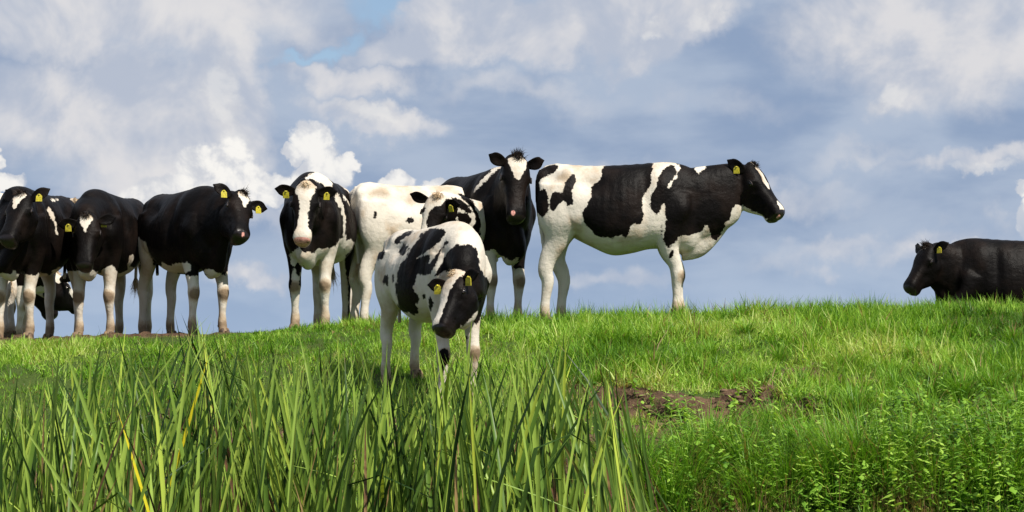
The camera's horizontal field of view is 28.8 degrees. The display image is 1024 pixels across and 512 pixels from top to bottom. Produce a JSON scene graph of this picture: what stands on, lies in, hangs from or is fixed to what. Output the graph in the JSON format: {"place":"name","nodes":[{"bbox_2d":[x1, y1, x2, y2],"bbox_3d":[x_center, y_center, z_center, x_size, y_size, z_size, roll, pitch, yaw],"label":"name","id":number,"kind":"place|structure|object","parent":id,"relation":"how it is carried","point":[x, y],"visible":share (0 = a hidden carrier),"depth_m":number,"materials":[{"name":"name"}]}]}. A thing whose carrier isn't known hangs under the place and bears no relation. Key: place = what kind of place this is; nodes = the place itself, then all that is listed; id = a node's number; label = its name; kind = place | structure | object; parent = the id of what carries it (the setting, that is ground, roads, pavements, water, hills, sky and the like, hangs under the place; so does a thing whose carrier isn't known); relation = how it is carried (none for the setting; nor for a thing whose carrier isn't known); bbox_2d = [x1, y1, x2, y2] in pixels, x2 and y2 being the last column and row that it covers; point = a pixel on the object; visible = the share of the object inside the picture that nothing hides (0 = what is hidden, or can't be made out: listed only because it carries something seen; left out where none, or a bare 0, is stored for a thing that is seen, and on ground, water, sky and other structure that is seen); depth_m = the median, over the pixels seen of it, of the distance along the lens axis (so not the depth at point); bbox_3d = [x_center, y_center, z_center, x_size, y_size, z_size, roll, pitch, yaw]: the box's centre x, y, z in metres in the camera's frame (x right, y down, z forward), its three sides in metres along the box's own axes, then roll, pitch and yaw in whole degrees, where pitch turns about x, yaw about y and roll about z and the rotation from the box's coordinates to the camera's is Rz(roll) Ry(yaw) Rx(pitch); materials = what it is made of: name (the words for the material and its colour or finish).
{"place":"outdoors","nodes":[
{"label":"outdoors","id":0,"kind":"place"},
{"bbox_2d":[0,311,1023,511],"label":"grassy bank ground","id":1,"kind":"structure","parent":0,"point":[660,401],"depth_m":14.26,"materials":[{"name":"green plant"}]},
{"bbox_2d":[0,193,16,334],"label":"cow","id":2,"kind":"object","parent":1,"relation":"on","point":[9,320],"visible":0.34,"depth_m":18.41},
{"bbox_2d":[0,186,75,338],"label":"cow","id":3,"kind":"object","parent":1,"relation":"on","point":[33,245],"visible":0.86,"depth_m":16.89},
{"bbox_2d":[34,294,57,319],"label":"cow","id":4,"kind":"object","parent":1,"relation":"on","point":[39,304],"visible":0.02,"depth_m":22.01},
{"bbox_2d":[14,197,77,334],"bbox_3d":[-5.075,0.172,20.083,2.054,1.468,0.911,-1,-4,22],"label":"cow","id":5,"kind":"object","parent":1,"relation":"on","point":[21,321],"visible":0.12,"depth_m":20.07},
{"bbox_2d":[14,270,83,313],"bbox_3d":[-5.533,0.272,21.197,1.953,1.378,0.727,0,-3,5],"label":"cow","id":6,"kind":"object","parent":1,"relation":"on","point":[63,300],"visible":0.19,"depth_m":20.90},
{"bbox_2d":[58,189,152,335],"bbox_3d":[-3.597,0.098,17.703,0.567,1.355,1.760,-1,-3,10],"label":"cow","id":7,"kind":"object","parent":1,"relation":"on","point":[99,227],"visible":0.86,"depth_m":17.40},
{"bbox_2d":[137,183,266,334],"bbox_3d":[-2.715,0.065,17.371,0.628,1.344,1.943,2,-4,-34],"label":"cow","id":8,"kind":"object","parent":1,"relation":"on","point":[191,234],"visible":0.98,"depth_m":17.13},
{"bbox_2d":[275,172,356,327],"bbox_3d":[-1.721,-0.009,17.525,0.627,1.424,1.833,0,-3,5],"label":"cow","id":9,"kind":"object","parent":1,"relation":"on","point":[318,222],"visible":0.97,"depth_m":17.16},
{"bbox_2d":[0,312,670,511],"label":"reed bed","id":10,"kind":"object","parent":1,"relation":"on","point":[460,457],"visible":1,"depth_m":8.09,"materials":[{"name":"green plant"}]},
{"bbox_2d":[338,255,353,311],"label":"cow","id":11,"kind":"object","parent":1,"relation":"on","point":[350,297],"depth_m":19.74},
{"bbox_2d":[348,182,497,319],"bbox_3d":[-0.694,0.006,17.947,1.500,1.369,1.257,1,-4,-24],"label":"cow","id":12,"kind":"object","parent":1,"relation":"on","point":[383,212],"visible":0.54,"depth_m":17.86},
{"bbox_2d":[374,221,491,402],"bbox_3d":[-0.495,0.428,13.755,0.568,1.319,1.580,1,-3,-20],"label":"heifer","id":13,"kind":"object","parent":1,"relation":"on","point":[439,277],"visible":0.93,"depth_m":13.55,"materials":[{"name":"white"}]},
{"bbox_2d":[440,148,543,316],"bbox_3d":[-0.206,-0.127,18.310,0.700,1.629,1.939,2,-4,-26],"label":"cow","id":14,"kind":"object","parent":1,"relation":"on","point":[502,193],"visible":0.48,"depth_m":17.82},
{"bbox_2d":[0,290,1023,511],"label":"grass","id":15,"kind":"structure","parent":1,"relation":"on","point":[607,331],"depth_m":14.31,"materials":[{"name":"green plant"}]},
{"bbox_2d":[36,331,1023,511],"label":"nettle patch","id":16,"kind":"object","parent":1,"relation":"on","point":[893,495],"visible":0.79,"depth_m":11.88,"materials":[{"name":"green plant"}]},
{"bbox_2d":[535,159,784,320],"bbox_3d":[1.289,-0.102,17.413,2.171,1.491,0.642,0,-3,3],"label":"cow","id":17,"kind":"object","parent":1,"relation":"on","point":[670,212],"visible":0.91,"depth_m":17.25},
{"bbox_2d":[574,387,810,431],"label":"soil clods","id":18,"kind":"object","parent":1,"relation":"on","point":[723,390],"visible":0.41,"depth_m":13.45,"materials":[{"name":"brown soil"}]},
{"bbox_2d":[903,238,1023,306],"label":"cow","id":19,"kind":"object","parent":1,"relation":"on","point":[965,268],"visible":0.79,"depth_m":20.37},
{"bbox_2d":[0,0,1023,337],"label":"sky","id":20,"kind":"structure","parent":0,"point":[878,128],"materials":[{"name":"blue"}]}
]}

